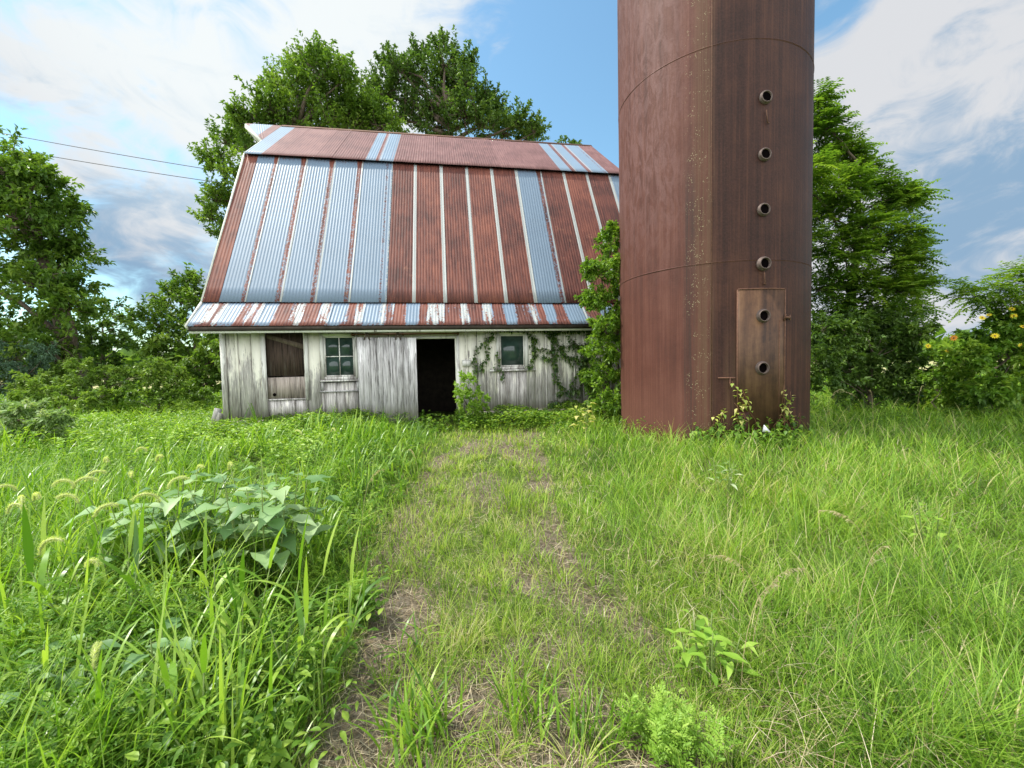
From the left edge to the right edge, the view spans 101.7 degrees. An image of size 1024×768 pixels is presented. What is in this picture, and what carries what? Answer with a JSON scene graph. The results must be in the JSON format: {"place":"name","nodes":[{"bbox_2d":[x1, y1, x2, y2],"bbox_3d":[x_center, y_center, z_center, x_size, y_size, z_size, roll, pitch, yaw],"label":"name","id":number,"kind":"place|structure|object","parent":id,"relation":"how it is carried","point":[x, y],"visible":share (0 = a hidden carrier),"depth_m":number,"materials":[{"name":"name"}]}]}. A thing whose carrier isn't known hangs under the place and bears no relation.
{"place":"outdoors","nodes":[
{"label":"outdoors","id":0,"kind":"place"},
{"bbox_2d":[0,495,181,643],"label":"broad grass","id":1,"kind":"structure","parent":0,"point":[28,546],"depth_m":2.17,"materials":[{"name":"green plant"}]},
{"bbox_2d":[0,359,1023,767],"bbox_3d":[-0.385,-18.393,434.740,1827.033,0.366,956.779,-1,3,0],"label":"ground","id":2,"kind":"structure","parent":0,"point":[406,613],"depth_m":2.91,"materials":[{"name":"soil"}]},
{"bbox_2d":[0,493,25,553],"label":"foxtail","id":3,"kind":"object","parent":2,"relation":"on","point":[21,498],"visible":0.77,"depth_m":2.54,"materials":[{"name":"green plant"}]},
{"bbox_2d":[0,501,34,566],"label":"foxtail","id":4,"kind":"object","parent":2,"relation":"on","point":[9,506],"visible":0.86,"depth_m":2.44,"materials":[{"name":"green plant"}]},
{"bbox_2d":[10,491,41,579],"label":"foxtail","id":5,"kind":"object","parent":2,"relation":"on","point":[36,495],"visible":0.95,"depth_m":2.57,"materials":[{"name":"green plant"}]},
{"bbox_2d":[0,338,60,399],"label":"conifer bush","id":6,"kind":"object","parent":2,"relation":"on","point":[45,358],"visible":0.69,"depth_m":12.02,"materials":[{"name":"green plant"}]},
{"bbox_2d":[0,536,66,644],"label":"foxtail","id":7,"kind":"object","parent":2,"relation":"on","point":[41,546],"visible":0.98,"depth_m":2.01,"materials":[{"name":"green plant"}]},
{"bbox_2d":[0,483,76,560],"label":"foxtail","id":8,"kind":"object","parent":2,"relation":"on","point":[15,488],"visible":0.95,"depth_m":2.85,"materials":[{"name":"green plant"}]},
{"bbox_2d":[0,396,80,446],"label":"shrub","id":9,"kind":"object","parent":2,"relation":"on","point":[38,414],"visible":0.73,"depth_m":6.79,"materials":[{"name":"green plant"}]},
{"bbox_2d":[12,475,98,534],"bbox_3d":[-2.997,1.029,2.718,0.381,0.813,0.368,-1,3,0],"label":"foxtail","id":10,"kind":"object","parent":2,"relation":"on","point":[81,479],"visible":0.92,"depth_m":2.76,"materials":[{"name":"green plant"}]},
{"bbox_2d":[0,124,117,405],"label":"broadleaf tree","id":11,"kind":"object","parent":2,"relation":"on","point":[36,219],"visible":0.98,"depth_m":13.22,"materials":[{"name":"green plant"}]},
{"bbox_2d":[5,375,113,412],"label":"shrub","id":12,"kind":"object","parent":2,"relation":"on","point":[38,390],"visible":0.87,"depth_m":10.19,"materials":[{"name":"green plant"}]},
{"bbox_2d":[0,633,124,739],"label":"broadleaf weed","id":13,"kind":"object","parent":2,"relation":"on","point":[108,642],"visible":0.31,"depth_m":1.67,"materials":[{"name":"green plant"}]},
{"bbox_2d":[43,549,107,631],"bbox_3d":[-2.163,1.137,2.152,0.218,0.586,0.457,-2,3,-24],"label":"foxtail","id":14,"kind":"object","parent":2,"relation":"on","point":[93,561],"visible":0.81,"depth_m":2.06,"materials":[{"name":"green plant"}]},
{"bbox_2d":[52,478,112,575],"bbox_3d":[-2.751,1.015,2.794,0.534,0.822,0.244,-1,3,10],"label":"foxtail","id":15,"kind":"object","parent":2,"relation":"on","point":[64,480],"visible":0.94,"depth_m":2.73,"materials":[{"name":"green plant"}]},
{"bbox_2d":[62,470,106,541],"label":"foxtail","id":16,"kind":"object","parent":2,"relation":"on","point":[86,480],"visible":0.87,"depth_m":2.98,"materials":[{"name":"green plant"}]},
{"bbox_2d":[62,457,109,515],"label":"foxtail","id":17,"kind":"object","parent":2,"relation":"on","point":[106,459],"visible":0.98,"depth_m":3.42,"materials":[{"name":"green plant"}]},
{"bbox_2d":[58,502,121,605],"bbox_3d":[-2.395,1.046,2.306,0.393,0.782,0.344,-1,3,0],"label":"foxtail","id":18,"kind":"object","parent":2,"relation":"on","point":[99,507],"visible":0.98,"depth_m":2.30,"materials":[{"name":"green plant"}]},
{"bbox_2d":[0,355,193,408],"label":"shrub","id":19,"kind":"object","parent":2,"relation":"on","point":[68,369],"visible":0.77,"depth_m":11.45,"materials":[{"name":"green plant"}]},
{"bbox_2d":[54,492,139,575],"bbox_3d":[-2.501,1.031,2.486,0.315,0.799,0.554,0,3,20],"label":"foxtail","id":20,"kind":"object","parent":2,"relation":"on","point":[66,494],"visible":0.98,"depth_m":2.47,"materials":[{"name":"green plant"}]},
{"bbox_2d":[72,295,142,397],"bbox_3d":[-17.661,-1.427,17.901,2.945,5.097,4.149,-3,3,-40],"label":"broadleaf tree","id":21,"kind":"object","parent":2,"relation":"on","point":[104,345],"visible":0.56,"depth_m":17.67,"materials":[{"name":"green plant"}]},
{"bbox_2d":[54,617,169,747],"bbox_3d":[-1.503,1.202,1.587,0.432,0.513,0.280,1,3,37],"label":"foxtail","id":22,"kind":"object","parent":2,"relation":"on","point":[95,652],"visible":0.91,"depth_m":1.62,"materials":[{"name":"green plant"}]},
{"bbox_2d":[74,476,181,594],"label":"broad grass","id":23,"kind":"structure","parent":2,"relation":"on","point":[118,542],"depth_m":2.67,"materials":[{"name":"green plant"}]},
{"bbox_2d":[128,459,163,544],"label":"foxtail","id":24,"kind":"object","parent":2,"relation":"on","point":[130,473],"visible":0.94,"depth_m":2.94,"materials":[{"name":"green plant"}]},
{"bbox_2d":[100,475,192,578],"bbox_3d":[-2.389,1.010,2.732,0.322,0.797,0.444,0,3,32],"label":"foxtail","id":25,"kind":"object","parent":2,"relation":"on","point":[171,481],"visible":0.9,"depth_m":2.75,"materials":[{"name":"green plant"}]},
{"bbox_2d":[60,466,238,588],"bbox_3d":[-2.301,1.004,2.798,0.817,0.808,0.744,-1,3,0],"label":"broadleaf weed","id":26,"kind":"object","parent":2,"relation":"on","point":[164,505],"visible":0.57,"depth_m":2.71,"materials":[{"name":"green plant"}]},
{"bbox_2d":[133,454,167,514],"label":"foxtail","id":27,"kind":"object","parent":2,"relation":"on","point":[158,457],"visible":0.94,"depth_m":3.25,"materials":[{"name":"green plant"}]},
{"bbox_2d":[134,446,172,490],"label":"foxtail","id":28,"kind":"object","parent":2,"relation":"on","point":[144,448],"visible":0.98,"depth_m":4.05,"materials":[{"name":"green plant"}]},
{"bbox_2d":[96,376,216,412],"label":"shrub","id":29,"kind":"object","parent":2,"relation":"on","point":[176,392],"visible":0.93,"depth_m":11.42,"materials":[{"name":"green plant"}]},
{"bbox_2d":[120,617,201,686],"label":"broadleaf weed","id":30,"kind":"object","parent":2,"relation":"on","point":[133,658],"visible":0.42,"depth_m":1.77,"materials":[{"name":"green plant"}]},
{"bbox_2d":[111,261,221,403],"bbox_3d":[-10.810,-1.524,14.224,5.757,5.363,3.026,-1,3,9],"label":"broadleaf tree","id":31,"kind":"object","parent":2,"relation":"on","point":[199,356],"visible":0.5,"depth_m":13.81,"materials":[{"name":"green plant"}]},
{"bbox_2d":[131,486,208,587],"bbox_3d":[-2.087,1.032,2.550,0.375,0.834,0.436,-2,3,-15],"label":"foxtail","id":32,"kind":"object","parent":2,"relation":"on","point":[153,495],"visible":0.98,"depth_m":2.53,"materials":[{"name":"green plant"}]},
{"bbox_2d":[119,608,237,757],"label":"broad grass","id":33,"kind":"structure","parent":2,"relation":"on","point":[172,674],"depth_m":1.58,"materials":[{"name":"green plant"}]},
{"bbox_2d":[169,464,205,525],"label":"foxtail","id":34,"kind":"object","parent":2,"relation":"on","point":[201,466],"visible":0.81,"depth_m":3.08,"materials":[{"name":"green plant"}]},
{"bbox_2d":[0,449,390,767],"bbox_3d":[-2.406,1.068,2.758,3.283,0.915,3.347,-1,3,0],"label":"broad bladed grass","id":35,"kind":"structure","parent":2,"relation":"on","point":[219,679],"depth_m":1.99,"materials":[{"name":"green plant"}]},
{"bbox_2d":[0,397,391,472],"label":"meadow weeds","id":36,"kind":"object","parent":2,"relation":"on","point":[176,408],"visible":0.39,"depth_m":7.15,"materials":[{"name":"green plant"}]},
{"bbox_2d":[0,461,417,767],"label":"broadleaf weeds","id":37,"kind":"object","parent":2,"relation":"on","point":[279,752],"visible":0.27,"depth_m":1.63,"materials":[{"name":"green plant"}]},
{"bbox_2d":[211,408,222,429],"bbox_3d":[-6.140,0.817,8.637,0.069,0.646,0.353,0,3,32],"label":"loose board","id":38,"kind":"object","parent":2,"relation":"on","point":[217,415],"visible":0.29,"depth_m":8.65,"materials":[{"name":"white wood"}]},
{"bbox_2d":[212,453,233,499],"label":"foxtail","id":39,"kind":"object","parent":2,"relation":"on","point":[229,463],"visible":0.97,"depth_m":3.33,"materials":[{"name":"green plant"}]},
{"bbox_2d":[0,421,453,767],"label":"feathery weeds","id":40,"kind":"object","parent":2,"relation":"on","point":[146,623],"visible":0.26,"depth_m":2.05,"materials":[{"name":"green plant"}]},
{"bbox_2d":[0,387,455,767],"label":"bank grass","id":41,"kind":"structure","parent":2,"relation":"on","point":[180,461],"depth_m":3.43,"materials":[{"name":"green plant"}]},
{"bbox_2d":[156,503,342,652],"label":"broad grass","id":42,"kind":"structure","parent":2,"relation":"on","point":[242,571],"depth_m":2.10,"materials":[{"name":"green plant"}]},
{"bbox_2d":[167,460,342,593],"bbox_3d":[-1.733,0.988,2.912,1.052,0.858,0.988,-1,3,0],"label":"broadleaf weed","id":43,"kind":"object","parent":2,"relation":"on","point":[274,516],"visible":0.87,"depth_m":2.75,"materials":[{"name":"green plant"}]},
{"bbox_2d":[180,512,342,709],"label":"broad grass","id":44,"kind":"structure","parent":2,"relation":"on","point":[302,621],"depth_m":1.92,"materials":[{"name":"green plant"}]},
{"bbox_2d":[186,29,409,240],"bbox_3d":[-10.254,-8.298,20.894,10.426,18.427,4.706,-1,3,0],"label":"broadleaf tree","id":45,"kind":"object","parent":2,"relation":"on","point":[338,108],"visible":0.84,"depth_m":19.85,"materials":[{"name":"green plant"}]},
{"bbox_2d":[294,429,321,471],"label":"foxtail","id":46,"kind":"object","parent":2,"relation":"on","point":[296,430],"visible":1,"depth_m":5.27,"materials":[{"name":"green plant"}]},
{"bbox_2d":[314,428,335,465],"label":"foxtail","id":47,"kind":"object","parent":2,"relation":"on","point":[334,429],"visible":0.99,"depth_m":5.66,"materials":[{"name":"green plant"}]},
{"bbox_2d":[279,524,389,703],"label":"broad grass","id":48,"kind":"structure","parent":2,"relation":"on","point":[350,631],"depth_m":2.09,"materials":[{"name":"green plant"}]},
{"bbox_2d":[332,565,388,626],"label":"feathery weed","id":49,"kind":"object","parent":2,"relation":"on","point":[356,585],"visible":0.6,"depth_m":2.59,"materials":[{"name":"green plant"}]},
{"bbox_2d":[362,469,383,517],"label":"seed stalk","id":50,"kind":"object","parent":2,"relation":"on","point":[367,486],"visible":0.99,"depth_m":3.78,"materials":[{"name":"plant"}]},
{"bbox_2d":[184,123,620,429],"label":"barn","id":51,"kind":"structure","parent":2,"relation":"on","point":[392,273],"depth_m":9.85,"materials":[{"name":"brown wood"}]},
{"bbox_2d":[260,333,309,416],"bbox_3d":[-4.790,-0.205,8.844,0.921,1.885,0.071,-2,3,-9],"label":"boarded window","id":52,"kind":"structure","parent":51,"relation":"in","point":[285,351],"depth_m":8.84,"materials":[{"name":"white wood"}]},
{"bbox_2d":[319,333,358,391],"bbox_3d":[-3.722,-0.464,8.992,0.830,1.260,0.100,-2,3,-9],"label":"window","id":53,"kind":"structure","parent":51,"relation":"in","point":[338,351],"depth_m":9.00,"materials":[{"name":"white wood"}]},
{"bbox_2d":[357,332,418,429],"bbox_3d":[-2.660,0.002,8.984,1.218,2.300,0.071,-2,3,-9],"label":"sliding door","id":54,"kind":"structure","parent":51,"relation":"in","point":[375,380],"depth_m":8.96,"materials":[{"name":"wood"}]},
{"bbox_2d":[489,332,535,371],"bbox_3d":[0.009,-0.749,9.580,1.077,0.900,0.100,-2,3,-9],"label":"window","id":55,"kind":"structure","parent":51,"relation":"in","point":[512,350],"depth_m":9.59,"materials":[{"name":"white wood"}]},
{"bbox_2d":[471,330,617,409],"bbox_3d":[1.025,-0.386,9.666,4.025,2.044,0.263,-2,3,-10],"label":"vine","id":56,"kind":"object","parent":51,"relation":"attached to","point":[561,348],"visible":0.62,"depth_m":9.65,"materials":[{"name":"green plant"}]},
{"bbox_2d":[370,610,455,667],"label":"grass tuft","id":57,"kind":"object","parent":2,"relation":"on","point":[409,639],"visible":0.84,"depth_m":2.33,"materials":[{"name":"green plant"}]},
{"bbox_2d":[346,646,488,767],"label":"grass tuft","id":58,"kind":"object","parent":2,"relation":"on","point":[431,718],"visible":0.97,"depth_m":1.78,"materials":[{"name":"green plant"}]},
{"bbox_2d":[354,24,552,141],"bbox_3d":[-3.218,-9.430,22.572,10.802,20.116,5.038,-1,3,0],"label":"broadleaf tree","id":59,"kind":"object","parent":2,"relation":"on","point":[451,102],"visible":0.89,"depth_m":21.75,"materials":[{"name":"green plant"}]},
{"bbox_2d":[444,370,495,423],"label":"shrub","id":60,"kind":"object","parent":2,"relation":"on","point":[474,403],"visible":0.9,"depth_m":8.59,"materials":[{"name":"green plant"}]},
{"bbox_2d":[474,564,523,608],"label":"grass tuft","id":61,"kind":"object","parent":2,"relation":"on","point":[495,588],"visible":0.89,"depth_m":2.82,"materials":[{"name":"green plant"}]},
{"bbox_2d":[1,322,1017,377],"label":"woods","id":62,"kind":"object","parent":2,"relation":"on","point":[132,357],"visible":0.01,"depth_m":138.93,"materials":[{"name":"green plant"}]},
{"bbox_2d":[0,372,1023,544],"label":"ground cover","id":63,"kind":"object","parent":2,"relation":"on","point":[544,415],"visible":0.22,"depth_m":8.40,"materials":[{"name":"green plant"}]},
{"bbox_2d":[490,481,550,518],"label":"grass tuft","id":64,"kind":"object","parent":2,"relation":"on","point":[513,499],"visible":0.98,"depth_m":4.35,"materials":[{"name":"green plant"}]},
{"bbox_2d":[480,656,595,752],"bbox_3d":[0.066,1.377,1.859,0.461,0.264,0.486,-2,3,-15],"label":"grass tuft","id":65,"kind":"object","parent":2,"relation":"on","point":[514,715],"visible":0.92,"depth_m":1.85,"materials":[{"name":"green plant"}]},
{"bbox_2d":[531,433,562,452],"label":"broadleaf weed","id":66,"kind":"object","parent":2,"relation":"on","point":[546,443],"visible":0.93,"depth_m":6.64,"materials":[{"name":"green plant"}]},
{"bbox_2d":[555,135,582,143],"bbox_3d":[3.317,-6.484,22.239,1.062,13.886,2.027,-3,3,-40],"label":"tree","id":67,"kind":"object","parent":2,"relation":"on","point":[565,138],"visible":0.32,"depth_m":22.16,"materials":[{"name":"green plant"}]},
{"bbox_2d":[569,400,595,440],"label":"pale weed","id":68,"kind":"object","parent":2,"relation":"on","point":[583,413],"visible":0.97,"depth_m":7.34,"materials":[{"name":"green plant"}]},
{"bbox_2d":[536,658,645,767],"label":"grass tuft","id":69,"kind":"object","parent":2,"relation":"on","point":[574,724],"visible":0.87,"depth_m":1.76,"materials":[{"name":"green plant"}]},
{"bbox_2d":[573,219,620,425],"bbox_3d":[2.033,-1.104,8.808,1.421,4.434,1.624,-1,3,0],"label":"shrub","id":70,"kind":"object","parent":2,"relation":"on","point":[591,299],"visible":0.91,"depth_m":8.61,"materials":[{"name":"green plant"}]},
{"bbox_2d":[291,424,1023,767],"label":"dry straw","id":71,"kind":"object","parent":2,"relation":"on","point":[499,754],"visible":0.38,"depth_m":2.12,"materials":[{"name":"plant"}]},
{"bbox_2d":[657,419,683,445],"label":"weed","id":72,"kind":"object","parent":2,"relation":"on","point":[670,433],"visible":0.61,"depth_m":6.64,"materials":[{"name":"green plant"}]},
{"bbox_2d":[611,679,741,767],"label":"feathery weed","id":73,"kind":"object","parent":2,"relation":"on","point":[664,722],"visible":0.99,"depth_m":1.65,"materials":[{"name":"green plant"}]},
{"bbox_2d":[664,609,763,688],"bbox_3d":[0.958,1.329,2.021,0.409,0.369,0.393,-3,3,-31],"label":"broadleaf weed","id":74,"kind":"object","parent":2,"relation":"on","point":[707,634],"visible":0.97,"depth_m":2.02,"materials":[{"name":"green plant"}]},
{"bbox_2d":[617,0,814,446],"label":"silo","id":75,"kind":"object","parent":2,"relation":"on","point":[715,112],"visible":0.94,"depth_m":6.48,"materials":[{"name":"metal"}]},
{"bbox_2d":[689,383,825,453],"bbox_3d":[3.730,0.528,6.331,2.117,1.151,0.677,-1,3,0],"label":"creeper","id":76,"kind":"object","parent":75,"relation":"attached to","point":[741,420],"visible":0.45,"depth_m":6.37,"materials":[{"name":"green plant"}]},
{"bbox_2d":[762,425,769,431],"bbox_3d":[3.850,0.674,6.317,0.130,0.115,0.038,-1,3,4],"label":"plastic scrap","id":77,"kind":"object","parent":76,"relation":"in","point":[765,429],"visible":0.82,"depth_m":6.31,"materials":[{"name":"white plastic"}]},
{"bbox_2d":[706,458,741,498],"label":"broadleaf weed","id":78,"kind":"object","parent":2,"relation":"on","point":[731,469],"visible":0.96,"depth_m":4.34,"materials":[{"name":"green plant"}]},
{"bbox_2d":[707,555,764,631],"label":"seed stalk","id":79,"kind":"object","parent":2,"relation":"on","point":[728,558],"visible":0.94,"depth_m":2.30,"materials":[{"name":"plant"}]},
{"bbox_2d":[740,584,778,698],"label":"seed stalk","id":80,"kind":"object","parent":2,"relation":"on","point":[766,589],"visible":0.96,"depth_m":1.96,"materials":[{"name":"plant"}]},
{"bbox_2d":[526,384,1023,767],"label":"tall grass","id":81,"kind":"structure","parent":2,"relation":"on","point":[899,675],"depth_m":2.78,"materials":[{"name":"green plant"}]},
{"bbox_2d":[750,568,808,665],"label":"seed stalk","id":82,"kind":"object","parent":2,"relation":"on","point":[786,574],"visible":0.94,"depth_m":2.08,"materials":[{"name":"plant"}]},
{"bbox_2d":[817,510,875,594],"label":"seed stalk","id":83,"kind":"object","parent":2,"relation":"on","point":[839,515],"visible":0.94,"depth_m":2.73,"materials":[{"name":"plant"}]},
{"bbox_2d":[855,545,890,636],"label":"seed stalk","id":84,"kind":"object","parent":2,"relation":"on","point":[877,552],"visible":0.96,"depth_m":2.20,"materials":[{"name":"plant"}]},
{"bbox_2d":[810,301,943,411],"bbox_3d":[8.751,-0.584,10.002,5.106,3.008,2.486,-1,3,0],"label":"shrub","id":85,"kind":"object","parent":2,"relation":"on","point":[861,370],"visible":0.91,"depth_m":9.63,"materials":[{"name":"green plant"}]},
{"bbox_2d":[811,76,962,402],"bbox_3d":[8.795,-3.524,10.699,5.669,8.805,3.213,-1,3,0],"label":"walnut tree","id":86,"kind":"object","parent":2,"relation":"on","point":[858,181],"visible":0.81,"depth_m":10.31,"materials":[{"name":"green plant"}]},
{"bbox_2d":[898,496,967,566],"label":"broadleaf weed","id":87,"kind":"object","parent":2,"relation":"on","point":[925,519],"visible":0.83,"depth_m":3.04,"materials":[{"name":"green plant"}]},
{"bbox_2d":[917,343,953,414],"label":"wildflower","id":88,"kind":"object","parent":2,"relation":"on","point":[927,352],"visible":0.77,"depth_m":8.70,"materials":[{"name":"green plant"}]},
{"bbox_2d":[909,333,963,411],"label":"shrub","id":89,"kind":"object","parent":2,"relation":"on","point":[941,349],"visible":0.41,"depth_m":9.05,"materials":[{"name":"green plant"}]},
{"bbox_2d":[921,306,1023,419],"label":"flowering shrub","id":90,"kind":"object","parent":2,"relation":"on","point":[982,348],"visible":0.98,"depth_m":8.13,"materials":[{"name":"green plant"}]},
{"bbox_2d":[927,255,1023,340],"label":"walnut tree","id":91,"kind":"object","parent":2,"relation":"on","point":[1014,297],"visible":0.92,"depth_m":8.12,"materials":[{"name":"green plant"}]},
{"bbox_2d":[0,0,1023,367],"label":"sky","id":92,"kind":"structure","parent":0,"point":[940,82],"materials":[{"name":"blue"}]},
{"bbox_2d":[212,419,879,767],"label":"path grass","id":93,"kind":"structure","parent":0,"point":[610,661],"depth_m":2.52,"materials":[{"name":"green plant"}]},
{"bbox_3d":[-13.822,-7.617,33.274,0.304,15.952,2.200,-1,3,0],"label":"utility pole","id":94,"kind":"object","parent":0,"visible":0},
{"bbox_2d":[3,133,217,170],"bbox_3d":[-37.500,-19.889,33.090,46.546,9.498,0.052,-1,3,0],"label":"power line","id":95,"kind":"object","parent":94,"relation":"attached to","point":[109,152],"visible":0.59,"depth_m":33.15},
{"bbox_2d":[12,149,231,184],"bbox_3d":[-36.682,-18.367,32.360,45.561,8.698,0.052,-1,3,0],"label":"power line","id":96,"kind":"object","parent":94,"relation":"attached to","point":[129,169],"visible":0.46,"depth_m":32.43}
]}

